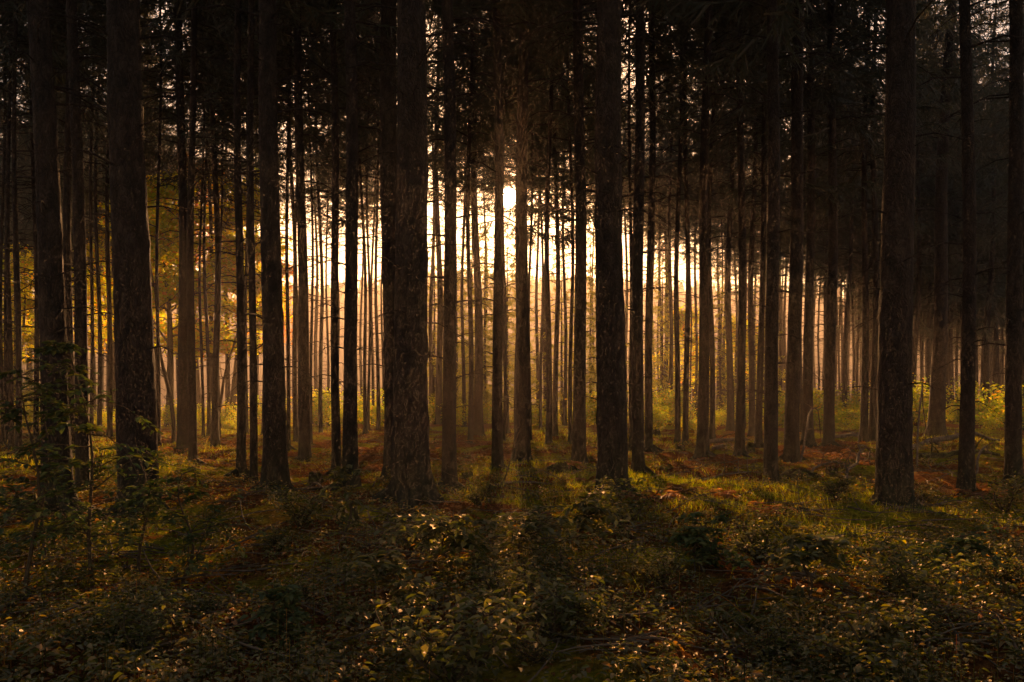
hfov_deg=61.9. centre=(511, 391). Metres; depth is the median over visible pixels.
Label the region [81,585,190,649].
bramble
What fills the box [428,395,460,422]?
bush
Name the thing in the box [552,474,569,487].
bramble
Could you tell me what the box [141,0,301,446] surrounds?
spruce tree
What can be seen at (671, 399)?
bush
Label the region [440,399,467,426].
bush
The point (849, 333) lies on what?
spruce tree
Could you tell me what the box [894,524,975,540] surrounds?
fern
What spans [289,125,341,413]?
spruce tree
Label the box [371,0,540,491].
spruce tree
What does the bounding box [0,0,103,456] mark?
spruce tree
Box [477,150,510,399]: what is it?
spruce tree
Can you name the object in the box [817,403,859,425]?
bush
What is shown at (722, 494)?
bracken
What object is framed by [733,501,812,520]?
bracken
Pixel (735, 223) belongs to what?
spruce tree
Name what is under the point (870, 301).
spruce tree
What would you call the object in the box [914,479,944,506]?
bramble
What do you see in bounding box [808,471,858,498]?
bramble
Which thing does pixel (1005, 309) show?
spruce tree
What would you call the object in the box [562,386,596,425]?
bush
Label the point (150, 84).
spruce tree
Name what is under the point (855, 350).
spruce tree
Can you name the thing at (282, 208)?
spruce tree
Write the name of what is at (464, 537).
beech sapling
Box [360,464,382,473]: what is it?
bracken
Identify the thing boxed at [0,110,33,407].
spruce tree
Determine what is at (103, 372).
spruce tree
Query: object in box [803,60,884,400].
spruce tree
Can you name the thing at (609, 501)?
bramble
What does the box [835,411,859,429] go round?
bush
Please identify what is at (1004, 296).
spruce tree
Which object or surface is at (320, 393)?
spruce tree
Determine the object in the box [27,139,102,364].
spruce tree
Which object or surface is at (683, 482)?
grass
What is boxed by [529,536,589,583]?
bramble
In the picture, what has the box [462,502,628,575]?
beech sapling
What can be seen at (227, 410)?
bush
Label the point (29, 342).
young spruce
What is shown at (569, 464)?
bracken
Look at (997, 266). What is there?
spruce tree
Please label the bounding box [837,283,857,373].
spruce tree
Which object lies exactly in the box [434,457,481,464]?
bracken
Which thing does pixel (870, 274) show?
spruce tree
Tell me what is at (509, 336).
young spruce
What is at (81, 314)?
spruce tree
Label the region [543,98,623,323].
spruce tree
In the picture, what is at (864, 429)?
spruce tree
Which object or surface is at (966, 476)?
spruce tree
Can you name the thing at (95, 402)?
spruce tree
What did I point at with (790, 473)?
moss mound
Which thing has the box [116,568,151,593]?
bramble
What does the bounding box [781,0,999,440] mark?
spruce tree
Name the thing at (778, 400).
bush
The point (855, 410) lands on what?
bush
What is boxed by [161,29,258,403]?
spruce tree
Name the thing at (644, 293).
spruce tree
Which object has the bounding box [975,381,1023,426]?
bush
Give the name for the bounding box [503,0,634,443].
spruce tree
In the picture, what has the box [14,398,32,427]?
bush
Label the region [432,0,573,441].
spruce tree
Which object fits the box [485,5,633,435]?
spruce tree
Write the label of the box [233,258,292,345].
beech tree
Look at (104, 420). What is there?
bush
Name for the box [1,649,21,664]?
fern
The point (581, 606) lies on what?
bramble
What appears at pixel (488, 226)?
spruce tree
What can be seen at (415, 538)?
bramble
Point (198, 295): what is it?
spruce tree
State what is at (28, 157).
spruce tree
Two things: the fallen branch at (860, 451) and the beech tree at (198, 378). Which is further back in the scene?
the beech tree at (198, 378)
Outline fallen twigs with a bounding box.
[0,398,1023,681]
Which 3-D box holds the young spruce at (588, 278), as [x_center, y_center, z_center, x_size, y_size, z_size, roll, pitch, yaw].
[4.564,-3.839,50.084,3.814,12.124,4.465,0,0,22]
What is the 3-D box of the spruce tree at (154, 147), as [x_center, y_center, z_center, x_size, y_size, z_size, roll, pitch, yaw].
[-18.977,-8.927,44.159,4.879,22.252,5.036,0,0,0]
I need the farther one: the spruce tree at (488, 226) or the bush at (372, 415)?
the bush at (372, 415)
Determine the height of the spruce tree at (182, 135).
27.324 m
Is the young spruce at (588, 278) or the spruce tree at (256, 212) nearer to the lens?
the spruce tree at (256, 212)
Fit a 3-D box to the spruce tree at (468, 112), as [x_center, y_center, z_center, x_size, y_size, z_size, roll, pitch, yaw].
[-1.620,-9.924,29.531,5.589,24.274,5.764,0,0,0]
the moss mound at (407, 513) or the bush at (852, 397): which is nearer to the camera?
the moss mound at (407, 513)
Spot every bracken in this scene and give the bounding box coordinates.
[158,437,174,443]
[162,445,206,454]
[179,459,215,462]
[358,446,383,452]
[358,448,382,456]
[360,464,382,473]
[430,446,460,453]
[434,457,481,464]
[538,460,588,470]
[569,476,595,483]
[600,489,695,508]
[650,483,705,497]
[681,487,749,501]
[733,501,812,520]
[801,460,852,469]
[817,448,874,461]
[859,460,873,465]
[914,479,955,493]
[941,488,1023,502]
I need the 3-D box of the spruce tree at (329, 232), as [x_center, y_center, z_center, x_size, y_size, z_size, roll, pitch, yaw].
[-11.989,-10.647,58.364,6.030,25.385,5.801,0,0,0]
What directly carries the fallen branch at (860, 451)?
on the ground at (508, 674)
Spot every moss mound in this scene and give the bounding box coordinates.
[81,506,104,515]
[383,509,440,522]
[545,462,578,473]
[779,468,824,481]
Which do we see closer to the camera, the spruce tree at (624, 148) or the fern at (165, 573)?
the fern at (165, 573)
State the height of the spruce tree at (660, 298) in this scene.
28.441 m
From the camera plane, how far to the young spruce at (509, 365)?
54.93 m
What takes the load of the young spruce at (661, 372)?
on the ground at (508, 674)
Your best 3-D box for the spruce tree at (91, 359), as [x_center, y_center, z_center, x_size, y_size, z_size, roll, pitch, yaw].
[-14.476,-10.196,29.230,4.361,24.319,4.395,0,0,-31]
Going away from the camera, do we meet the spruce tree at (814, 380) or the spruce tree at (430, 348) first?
the spruce tree at (430, 348)
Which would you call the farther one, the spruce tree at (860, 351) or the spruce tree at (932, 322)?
the spruce tree at (860, 351)
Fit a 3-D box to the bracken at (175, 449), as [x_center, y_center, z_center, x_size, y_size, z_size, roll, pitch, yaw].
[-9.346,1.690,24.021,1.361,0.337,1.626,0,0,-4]
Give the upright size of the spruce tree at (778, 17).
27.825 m
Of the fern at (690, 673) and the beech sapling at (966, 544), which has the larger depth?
the beech sapling at (966, 544)
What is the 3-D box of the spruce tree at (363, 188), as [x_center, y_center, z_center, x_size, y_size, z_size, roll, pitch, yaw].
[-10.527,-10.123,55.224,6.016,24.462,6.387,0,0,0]
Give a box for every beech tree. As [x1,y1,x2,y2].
[2,243,39,362]
[71,205,165,354]
[97,169,260,426]
[154,167,292,422]
[174,161,233,413]
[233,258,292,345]
[643,300,725,406]
[715,313,784,409]
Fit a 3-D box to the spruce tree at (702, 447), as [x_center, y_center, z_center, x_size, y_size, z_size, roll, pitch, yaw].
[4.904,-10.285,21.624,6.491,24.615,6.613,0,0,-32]
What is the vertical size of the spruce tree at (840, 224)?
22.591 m
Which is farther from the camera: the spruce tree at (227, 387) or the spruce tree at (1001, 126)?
the spruce tree at (227, 387)
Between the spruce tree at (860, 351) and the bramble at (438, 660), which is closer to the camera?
the bramble at (438, 660)
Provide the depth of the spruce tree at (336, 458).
17.72 m
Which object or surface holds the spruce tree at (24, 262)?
on the ground at (508, 674)
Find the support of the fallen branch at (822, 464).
on the ground at (508, 674)
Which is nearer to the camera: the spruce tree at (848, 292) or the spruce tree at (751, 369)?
the spruce tree at (751, 369)
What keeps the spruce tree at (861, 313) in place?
on the ground at (508, 674)
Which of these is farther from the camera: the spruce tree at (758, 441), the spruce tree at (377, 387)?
the spruce tree at (377, 387)
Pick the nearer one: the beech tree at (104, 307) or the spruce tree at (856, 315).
the beech tree at (104, 307)
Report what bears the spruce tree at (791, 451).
on the ground at (508, 674)
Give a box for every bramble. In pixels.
[0,494,33,521]
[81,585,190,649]
[82,585,145,631]
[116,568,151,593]
[181,613,243,655]
[183,586,231,615]
[250,523,294,550]
[265,482,338,528]
[277,568,322,604]
[345,582,546,681]
[389,506,446,550]
[447,478,502,505]
[461,549,549,603]
[475,566,620,646]
[500,621,559,665]
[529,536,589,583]
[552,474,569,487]
[581,473,673,527]
[614,546,693,584]
[676,518,709,531]
[718,514,792,563]
[740,601,818,666]
[777,592,943,677]
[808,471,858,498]
[849,547,931,593]
[855,530,996,618]
[891,586,963,642]
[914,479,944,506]
[964,471,1023,512]
[969,535,1023,593]
[1001,533,1023,558]
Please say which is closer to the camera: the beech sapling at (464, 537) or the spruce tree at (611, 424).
the beech sapling at (464, 537)
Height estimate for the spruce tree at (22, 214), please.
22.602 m
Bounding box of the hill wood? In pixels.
[2,271,1004,409]
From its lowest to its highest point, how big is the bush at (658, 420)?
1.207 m
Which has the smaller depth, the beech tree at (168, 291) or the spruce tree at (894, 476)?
the spruce tree at (894, 476)
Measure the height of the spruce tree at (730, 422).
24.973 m
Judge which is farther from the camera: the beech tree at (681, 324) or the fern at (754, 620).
the beech tree at (681, 324)
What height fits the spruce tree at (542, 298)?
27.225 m
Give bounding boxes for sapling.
[0,340,199,587]
[0,356,112,601]
[0,395,132,558]
[96,438,199,575]
[104,467,271,588]
[151,267,177,442]
[208,305,246,440]
[234,581,319,662]
[303,455,330,507]
[318,464,371,541]
[338,540,438,632]
[368,510,505,584]
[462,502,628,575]
[502,398,532,484]
[509,490,633,549]
[669,512,754,571]
[743,520,852,603]
[882,524,1013,602]
[913,377,940,466]
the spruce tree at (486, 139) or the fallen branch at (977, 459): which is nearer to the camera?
the fallen branch at (977, 459)
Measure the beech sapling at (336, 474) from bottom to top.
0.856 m
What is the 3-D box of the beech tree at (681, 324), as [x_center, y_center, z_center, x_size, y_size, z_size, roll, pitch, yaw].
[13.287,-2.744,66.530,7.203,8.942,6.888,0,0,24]
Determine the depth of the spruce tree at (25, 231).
53.87 m
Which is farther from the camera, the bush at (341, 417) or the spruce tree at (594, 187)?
the spruce tree at (594, 187)
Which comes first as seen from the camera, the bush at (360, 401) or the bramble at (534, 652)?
the bramble at (534, 652)
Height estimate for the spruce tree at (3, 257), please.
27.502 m
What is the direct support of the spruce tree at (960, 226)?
on the ground at (508, 674)
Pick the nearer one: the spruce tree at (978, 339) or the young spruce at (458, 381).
the young spruce at (458, 381)
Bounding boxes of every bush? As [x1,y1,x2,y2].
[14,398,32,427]
[94,406,114,428]
[161,398,206,425]
[161,402,176,425]
[176,409,206,426]
[197,404,206,426]
[206,400,236,426]
[221,412,236,429]
[234,392,291,417]
[291,385,342,425]
[291,389,340,425]
[330,406,357,426]
[357,389,383,425]
[357,390,381,422]
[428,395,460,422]
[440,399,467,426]
[467,400,491,423]
[532,398,560,425]
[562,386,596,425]
[644,386,696,421]
[644,406,674,429]
[652,384,696,423]
[668,408,716,430]
[709,406,726,425]
[723,396,755,422]
[745,393,819,417]
[746,387,816,427]
[778,383,823,413]
[813,388,868,429]
[813,390,844,417]
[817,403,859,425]
[820,380,869,422]
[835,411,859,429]
[849,402,859,419]
[912,373,955,425]
[925,376,991,421]
[946,402,959,423]
[948,383,1004,424]
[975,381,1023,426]
[975,409,1004,429]
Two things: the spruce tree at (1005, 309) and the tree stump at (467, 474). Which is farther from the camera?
the spruce tree at (1005, 309)
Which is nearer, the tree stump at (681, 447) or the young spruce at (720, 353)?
the tree stump at (681, 447)
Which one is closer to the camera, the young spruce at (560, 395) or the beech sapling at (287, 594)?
the beech sapling at (287, 594)
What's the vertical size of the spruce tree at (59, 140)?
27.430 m
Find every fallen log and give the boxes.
[439,470,559,491]
[709,425,746,443]
[711,444,733,449]
[835,429,858,437]
[912,428,1003,448]
[918,431,1000,458]
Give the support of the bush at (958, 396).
on the ground at (508, 674)
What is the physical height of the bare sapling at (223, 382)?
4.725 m
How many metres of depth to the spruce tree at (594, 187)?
53.78 m
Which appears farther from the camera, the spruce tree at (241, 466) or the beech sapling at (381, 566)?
the spruce tree at (241, 466)
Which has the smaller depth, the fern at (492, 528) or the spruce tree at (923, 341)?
the fern at (492, 528)
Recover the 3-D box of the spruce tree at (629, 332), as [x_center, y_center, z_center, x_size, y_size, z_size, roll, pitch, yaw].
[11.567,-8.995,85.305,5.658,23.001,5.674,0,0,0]
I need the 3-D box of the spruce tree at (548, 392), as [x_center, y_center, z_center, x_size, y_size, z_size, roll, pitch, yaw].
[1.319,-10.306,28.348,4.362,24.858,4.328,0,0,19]
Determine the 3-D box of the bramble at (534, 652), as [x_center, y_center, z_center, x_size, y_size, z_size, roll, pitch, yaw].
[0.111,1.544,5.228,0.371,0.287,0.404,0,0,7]
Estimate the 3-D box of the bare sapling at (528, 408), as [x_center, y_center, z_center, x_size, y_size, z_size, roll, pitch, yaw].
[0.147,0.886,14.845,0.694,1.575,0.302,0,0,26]
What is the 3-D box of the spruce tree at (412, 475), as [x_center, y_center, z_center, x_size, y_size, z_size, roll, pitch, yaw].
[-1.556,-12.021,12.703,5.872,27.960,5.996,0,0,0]
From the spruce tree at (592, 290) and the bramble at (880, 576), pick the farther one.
the spruce tree at (592, 290)
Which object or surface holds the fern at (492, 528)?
on the ground at (508, 674)
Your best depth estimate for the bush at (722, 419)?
45.07 m
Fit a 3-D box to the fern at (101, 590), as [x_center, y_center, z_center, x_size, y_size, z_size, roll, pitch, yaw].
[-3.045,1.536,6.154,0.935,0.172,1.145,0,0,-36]
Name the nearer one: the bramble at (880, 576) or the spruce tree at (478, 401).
the bramble at (880, 576)
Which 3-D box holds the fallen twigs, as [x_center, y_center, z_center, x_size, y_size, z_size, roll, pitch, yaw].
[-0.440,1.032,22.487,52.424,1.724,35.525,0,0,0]
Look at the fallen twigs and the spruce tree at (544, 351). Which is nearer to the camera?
the fallen twigs
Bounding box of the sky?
[0,0,1008,297]
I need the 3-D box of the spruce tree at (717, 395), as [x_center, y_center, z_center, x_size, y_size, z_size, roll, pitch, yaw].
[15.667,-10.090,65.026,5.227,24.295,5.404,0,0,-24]
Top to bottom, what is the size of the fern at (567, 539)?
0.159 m
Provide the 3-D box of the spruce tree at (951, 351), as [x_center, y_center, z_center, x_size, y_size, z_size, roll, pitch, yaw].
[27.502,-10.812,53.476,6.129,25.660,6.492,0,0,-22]
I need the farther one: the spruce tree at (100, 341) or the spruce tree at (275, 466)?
the spruce tree at (100, 341)
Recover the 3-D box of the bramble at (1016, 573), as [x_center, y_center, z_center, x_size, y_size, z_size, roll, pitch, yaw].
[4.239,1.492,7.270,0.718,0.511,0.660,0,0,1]
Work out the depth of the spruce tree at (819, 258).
58.33 m
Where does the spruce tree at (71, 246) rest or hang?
on the ground at (508, 674)
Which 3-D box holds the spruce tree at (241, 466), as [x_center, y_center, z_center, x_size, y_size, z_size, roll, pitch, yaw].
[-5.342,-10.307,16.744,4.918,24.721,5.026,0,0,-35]
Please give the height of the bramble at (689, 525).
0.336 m
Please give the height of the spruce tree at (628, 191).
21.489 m
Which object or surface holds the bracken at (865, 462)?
on the ground at (508, 674)
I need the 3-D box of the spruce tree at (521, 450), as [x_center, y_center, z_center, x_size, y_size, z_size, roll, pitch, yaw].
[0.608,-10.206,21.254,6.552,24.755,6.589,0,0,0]
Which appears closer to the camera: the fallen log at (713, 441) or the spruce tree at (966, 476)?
the spruce tree at (966, 476)
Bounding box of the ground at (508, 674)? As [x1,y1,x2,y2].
[0,328,1023,681]
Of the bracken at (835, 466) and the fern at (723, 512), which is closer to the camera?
the fern at (723, 512)
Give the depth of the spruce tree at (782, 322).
81.93 m
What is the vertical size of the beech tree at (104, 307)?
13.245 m
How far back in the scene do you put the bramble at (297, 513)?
9.68 m
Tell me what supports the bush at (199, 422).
on the ground at (508, 674)
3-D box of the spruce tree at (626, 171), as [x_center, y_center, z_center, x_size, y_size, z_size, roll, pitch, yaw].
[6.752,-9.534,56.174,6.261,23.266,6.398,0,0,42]
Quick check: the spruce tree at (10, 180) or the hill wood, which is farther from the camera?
the hill wood
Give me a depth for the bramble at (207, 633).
5.24 m
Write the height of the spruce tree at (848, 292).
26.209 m
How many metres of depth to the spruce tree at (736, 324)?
65.01 m
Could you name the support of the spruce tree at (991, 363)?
on the ground at (508, 674)
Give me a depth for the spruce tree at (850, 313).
57.48 m
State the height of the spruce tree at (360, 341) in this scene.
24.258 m
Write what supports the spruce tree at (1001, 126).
on the ground at (508, 674)
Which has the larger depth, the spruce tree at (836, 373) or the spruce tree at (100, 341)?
the spruce tree at (836, 373)
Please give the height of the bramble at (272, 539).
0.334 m
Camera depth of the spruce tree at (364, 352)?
34.17 m
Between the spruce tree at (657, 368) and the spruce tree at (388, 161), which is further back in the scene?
the spruce tree at (657, 368)
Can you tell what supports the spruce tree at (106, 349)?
on the ground at (508, 674)
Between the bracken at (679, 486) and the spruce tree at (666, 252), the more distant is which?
the spruce tree at (666, 252)
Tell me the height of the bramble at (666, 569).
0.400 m
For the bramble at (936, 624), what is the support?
on the ground at (508, 674)
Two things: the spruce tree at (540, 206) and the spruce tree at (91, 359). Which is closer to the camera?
the spruce tree at (91, 359)
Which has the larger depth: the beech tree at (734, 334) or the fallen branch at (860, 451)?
the beech tree at (734, 334)
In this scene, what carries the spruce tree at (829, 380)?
on the ground at (508, 674)
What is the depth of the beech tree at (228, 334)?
47.30 m
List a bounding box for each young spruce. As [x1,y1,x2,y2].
[2,305,32,424]
[14,304,40,428]
[427,220,468,411]
[428,200,511,411]
[428,246,488,418]
[456,222,514,422]
[483,220,542,417]
[486,236,542,414]
[531,245,591,421]
[552,230,596,415]
[572,255,628,422]
[643,256,693,416]
[690,265,747,417]
[735,280,785,416]
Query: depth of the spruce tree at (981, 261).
54.72 m
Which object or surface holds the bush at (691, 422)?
on the ground at (508, 674)
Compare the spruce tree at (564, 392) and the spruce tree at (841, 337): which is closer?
the spruce tree at (564, 392)
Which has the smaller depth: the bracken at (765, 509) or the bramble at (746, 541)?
the bramble at (746, 541)
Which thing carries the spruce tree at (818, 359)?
on the ground at (508, 674)
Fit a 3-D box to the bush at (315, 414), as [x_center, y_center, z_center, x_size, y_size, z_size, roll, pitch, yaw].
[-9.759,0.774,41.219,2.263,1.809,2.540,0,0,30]
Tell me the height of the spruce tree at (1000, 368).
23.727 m
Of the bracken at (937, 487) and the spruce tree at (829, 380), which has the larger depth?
the spruce tree at (829, 380)
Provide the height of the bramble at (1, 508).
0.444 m
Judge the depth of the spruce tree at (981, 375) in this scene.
62.51 m
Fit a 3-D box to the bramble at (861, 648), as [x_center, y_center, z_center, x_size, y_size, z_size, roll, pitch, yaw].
[2.047,1.434,5.016,1.039,0.554,0.819,0,0,-41]
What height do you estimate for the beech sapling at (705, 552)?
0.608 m
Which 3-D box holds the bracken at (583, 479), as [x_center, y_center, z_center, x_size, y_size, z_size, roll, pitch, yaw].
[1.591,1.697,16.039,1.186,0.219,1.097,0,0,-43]
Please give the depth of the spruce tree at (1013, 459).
16.14 m
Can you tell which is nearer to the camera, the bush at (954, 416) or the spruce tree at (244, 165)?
the spruce tree at (244, 165)
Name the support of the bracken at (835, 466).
on the ground at (508, 674)
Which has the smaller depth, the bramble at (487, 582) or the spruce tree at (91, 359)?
the bramble at (487, 582)
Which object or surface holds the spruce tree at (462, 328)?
on the ground at (508, 674)
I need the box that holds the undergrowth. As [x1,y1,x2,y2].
[0,431,1023,681]
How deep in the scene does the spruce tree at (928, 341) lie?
47.57 m
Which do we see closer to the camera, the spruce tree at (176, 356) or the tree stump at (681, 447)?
the tree stump at (681, 447)
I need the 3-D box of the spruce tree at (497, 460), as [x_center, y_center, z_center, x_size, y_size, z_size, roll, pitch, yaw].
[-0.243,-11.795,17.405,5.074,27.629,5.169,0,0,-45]
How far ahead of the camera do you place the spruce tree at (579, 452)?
19.85 m
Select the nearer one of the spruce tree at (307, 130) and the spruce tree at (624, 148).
the spruce tree at (307, 130)
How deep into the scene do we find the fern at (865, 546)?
8.83 m
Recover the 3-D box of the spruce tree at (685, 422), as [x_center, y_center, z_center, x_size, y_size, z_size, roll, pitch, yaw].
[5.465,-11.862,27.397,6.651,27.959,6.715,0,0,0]
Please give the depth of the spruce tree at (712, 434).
28.78 m
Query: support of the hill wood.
on the ground at (508, 674)
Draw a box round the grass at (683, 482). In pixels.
[0,414,1023,625]
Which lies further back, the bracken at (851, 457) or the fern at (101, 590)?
the bracken at (851, 457)
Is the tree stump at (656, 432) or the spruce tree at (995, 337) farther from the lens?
the spruce tree at (995, 337)
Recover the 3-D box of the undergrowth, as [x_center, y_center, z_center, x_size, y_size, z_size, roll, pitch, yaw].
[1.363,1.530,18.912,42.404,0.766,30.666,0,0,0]
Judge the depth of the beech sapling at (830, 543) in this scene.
6.53 m
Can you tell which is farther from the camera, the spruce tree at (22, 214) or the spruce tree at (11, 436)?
the spruce tree at (22, 214)
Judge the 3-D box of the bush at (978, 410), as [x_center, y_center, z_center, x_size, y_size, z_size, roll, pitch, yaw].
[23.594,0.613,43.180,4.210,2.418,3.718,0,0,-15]
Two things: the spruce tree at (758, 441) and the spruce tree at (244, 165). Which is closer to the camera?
the spruce tree at (758, 441)
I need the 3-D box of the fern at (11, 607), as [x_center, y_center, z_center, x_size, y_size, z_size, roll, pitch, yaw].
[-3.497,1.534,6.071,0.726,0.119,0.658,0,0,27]
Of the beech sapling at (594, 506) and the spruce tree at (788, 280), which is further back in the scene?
the spruce tree at (788, 280)
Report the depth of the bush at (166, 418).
43.06 m
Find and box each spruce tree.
[0,0,82,442]
[0,0,92,450]
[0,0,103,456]
[0,0,106,444]
[0,0,106,445]
[0,0,114,515]
[0,0,151,453]
[0,43,87,407]
[0,95,31,239]
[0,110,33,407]
[0,118,93,228]
[0,135,28,328]
[1,2,177,436]
[2,0,149,490]
[3,190,39,408]
[4,41,93,372]
[4,104,73,287]
[4,160,62,250]
[11,181,33,403]
[16,3,106,340]
[18,127,103,295]
[19,0,214,517]
[24,0,149,436]
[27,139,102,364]
[50,0,169,436]
[50,0,303,454]
[61,90,110,417]
[64,0,299,464]
[71,99,176,271]
[72,37,115,417]
[86,0,209,445]
[86,91,166,245]
[87,167,106,411]
[88,8,195,250]
[93,144,104,410]
[97,12,186,386]
[99,51,196,394]
[105,0,283,437]
[105,7,285,435]
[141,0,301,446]
[141,4,306,436]
[152,0,396,483]
[158,0,342,492]
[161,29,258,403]
[162,0,318,477]
[166,127,207,392]
[167,13,326,433]
[184,0,396,461]
[187,69,259,411]
[197,0,396,450]
[198,16,324,435]
[214,0,359,441]
[215,0,396,443]
[227,113,295,354]
[228,122,290,418]
[244,2,345,432]
[247,0,551,478]
[258,1,375,432]
[277,0,380,473]
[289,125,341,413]
[290,28,365,425]
[293,0,432,490]
[305,93,380,417]
[305,116,378,366]
[306,0,431,430]
[308,12,443,417]
[310,0,396,433]
[311,0,521,510]
[322,1,430,429]
[326,36,380,423]
[339,116,380,404]
[358,120,382,322]
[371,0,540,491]
[396,0,536,442]
[426,0,540,435]
[426,9,479,424]
[427,12,587,432]
[427,18,508,426]
[427,45,478,418]
[427,146,463,291]
[428,0,577,469]
[431,0,623,463]
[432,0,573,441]
[467,0,594,439]
[477,0,596,443]
[477,115,515,369]
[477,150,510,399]
[478,0,571,429]
[482,37,594,428]
[484,0,649,465]
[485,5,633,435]
[500,0,700,498]
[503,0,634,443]
[504,85,594,417]
[509,26,595,425]
[509,159,565,410]
[535,0,726,450]
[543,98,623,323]
[558,43,645,315]
[558,48,633,398]
[571,0,766,452]
[574,195,594,393]
[576,0,706,475]
[586,75,663,318]
[587,105,660,314]
[588,0,784,444]
[621,0,730,443]
[621,69,648,415]
[622,204,672,397]
[623,200,629,409]
[625,0,823,438]
[627,81,698,397]
[628,56,699,396]
[632,0,856,485]
[633,17,716,422]
[643,79,693,400]
[643,153,681,395]
[645,0,811,457]
[648,0,878,447]
[652,0,791,459]
[656,36,733,415]
[658,95,746,393]
[661,37,729,416]
[668,4,823,436]
[669,32,788,430]
[671,62,818,427]
[679,153,713,409]
[683,75,760,411]
[690,152,749,411]
[694,0,885,447]
[697,219,732,409]
[703,0,861,463]
[712,134,737,413]
[713,259,759,299]
[714,108,760,413]
[719,121,790,398]
[719,152,805,360]
[719,196,766,401]
[731,121,803,317]
[734,4,881,431]
[752,0,926,446]
[759,155,815,398]
[766,47,880,372]
[778,114,806,406]
[781,0,959,441]
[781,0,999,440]
[781,182,788,408]
[782,239,817,368]
[782,249,822,385]
[786,122,846,401]
[800,0,982,510]
[803,9,883,424]
[803,40,868,394]
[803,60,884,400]
[803,67,877,398]
[803,201,848,330]
[803,247,822,407]
[805,135,849,404]
[815,90,879,411]
[836,70,883,414]
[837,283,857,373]
[838,98,913,334]
[838,263,861,342]
[840,283,851,402]
[840,299,851,410]
[846,55,962,309]
[850,315,856,398]
[854,160,881,362]
[856,287,861,404]
[857,154,925,339]
[859,10,962,359]
[867,1,962,421]
[880,0,1008,436]
[882,0,1023,496]
[913,0,978,418]
[913,4,1003,418]
[913,44,1005,407]
[913,80,957,370]
[913,122,947,381]
[913,306,926,391]
[913,319,959,381]
[914,0,1007,379]
[914,292,960,392]
[922,43,981,355]
[924,313,981,401]
[937,0,1023,481]
[947,0,1022,409]
[952,48,1022,401]
[952,192,993,398]
[953,49,1005,353]
[953,99,983,401]
[953,309,981,384]
[954,54,1005,400]
[956,0,1023,429]
[976,6,1023,347]
[977,61,1007,399]
[978,43,1007,404]
[978,257,1022,404]
[978,305,1005,399]
[988,209,1022,350]
[991,330,1003,395]
[994,173,1022,287]
[998,62,1008,397]
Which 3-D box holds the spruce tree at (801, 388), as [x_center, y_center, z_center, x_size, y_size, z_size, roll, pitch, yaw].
[11.856,-10.945,35.419,5.592,26.047,5.719,0,0,-25]
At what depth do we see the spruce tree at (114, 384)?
50.51 m
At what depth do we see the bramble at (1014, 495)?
12.72 m
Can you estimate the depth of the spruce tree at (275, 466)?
13.67 m
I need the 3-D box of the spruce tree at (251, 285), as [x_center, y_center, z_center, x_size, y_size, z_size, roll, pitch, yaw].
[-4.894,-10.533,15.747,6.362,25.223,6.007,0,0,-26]
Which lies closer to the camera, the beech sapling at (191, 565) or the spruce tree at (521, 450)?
the beech sapling at (191, 565)
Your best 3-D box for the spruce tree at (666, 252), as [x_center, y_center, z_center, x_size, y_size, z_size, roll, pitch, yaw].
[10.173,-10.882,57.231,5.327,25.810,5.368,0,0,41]
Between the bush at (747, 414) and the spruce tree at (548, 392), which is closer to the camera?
the spruce tree at (548, 392)
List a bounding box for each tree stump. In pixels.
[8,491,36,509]
[306,472,323,485]
[334,501,362,526]
[461,471,473,477]
[653,429,660,436]
[675,443,684,450]
[746,442,755,451]
[824,466,837,475]
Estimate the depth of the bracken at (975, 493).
14.09 m
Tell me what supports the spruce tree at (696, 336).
on the ground at (508, 674)
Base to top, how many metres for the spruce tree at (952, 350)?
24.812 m
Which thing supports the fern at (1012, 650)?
on the ground at (508, 674)
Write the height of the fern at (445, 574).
0.226 m
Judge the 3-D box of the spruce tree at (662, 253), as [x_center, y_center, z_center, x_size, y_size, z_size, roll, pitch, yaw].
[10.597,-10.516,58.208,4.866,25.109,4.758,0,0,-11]
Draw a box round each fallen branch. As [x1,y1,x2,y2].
[688,438,761,479]
[769,465,848,515]
[802,441,853,471]
[837,432,871,478]
[892,480,961,511]
[949,439,994,473]
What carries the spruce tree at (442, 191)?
on the ground at (508, 674)
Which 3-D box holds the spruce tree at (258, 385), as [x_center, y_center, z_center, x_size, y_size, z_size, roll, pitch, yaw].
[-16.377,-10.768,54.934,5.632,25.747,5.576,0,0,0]
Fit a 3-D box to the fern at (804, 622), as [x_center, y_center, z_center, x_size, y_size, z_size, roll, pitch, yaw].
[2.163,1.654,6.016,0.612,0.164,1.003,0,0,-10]
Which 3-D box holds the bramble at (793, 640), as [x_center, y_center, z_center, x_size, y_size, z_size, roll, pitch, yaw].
[1.702,1.541,5.328,0.606,0.431,0.556,0,0,-9]
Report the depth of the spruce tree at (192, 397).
20.79 m
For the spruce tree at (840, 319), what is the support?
on the ground at (508, 674)
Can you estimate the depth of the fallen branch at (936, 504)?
12.79 m
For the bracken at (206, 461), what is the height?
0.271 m
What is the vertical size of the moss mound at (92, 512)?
0.217 m
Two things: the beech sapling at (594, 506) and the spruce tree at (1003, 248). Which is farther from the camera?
the spruce tree at (1003, 248)
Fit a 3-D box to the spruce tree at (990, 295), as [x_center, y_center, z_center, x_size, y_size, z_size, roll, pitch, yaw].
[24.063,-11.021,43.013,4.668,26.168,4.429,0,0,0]
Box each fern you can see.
[0,595,82,622]
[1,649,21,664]
[26,587,159,624]
[40,531,110,543]
[147,557,221,580]
[290,638,379,673]
[330,657,425,681]
[414,547,536,591]
[473,522,521,537]
[534,532,606,544]
[557,630,752,681]
[618,662,791,681]
[630,512,675,521]
[652,592,844,644]
[690,507,748,520]
[783,613,853,633]
[846,537,924,559]
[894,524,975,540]
[942,630,1023,677]
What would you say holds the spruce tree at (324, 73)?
on the ground at (508, 674)

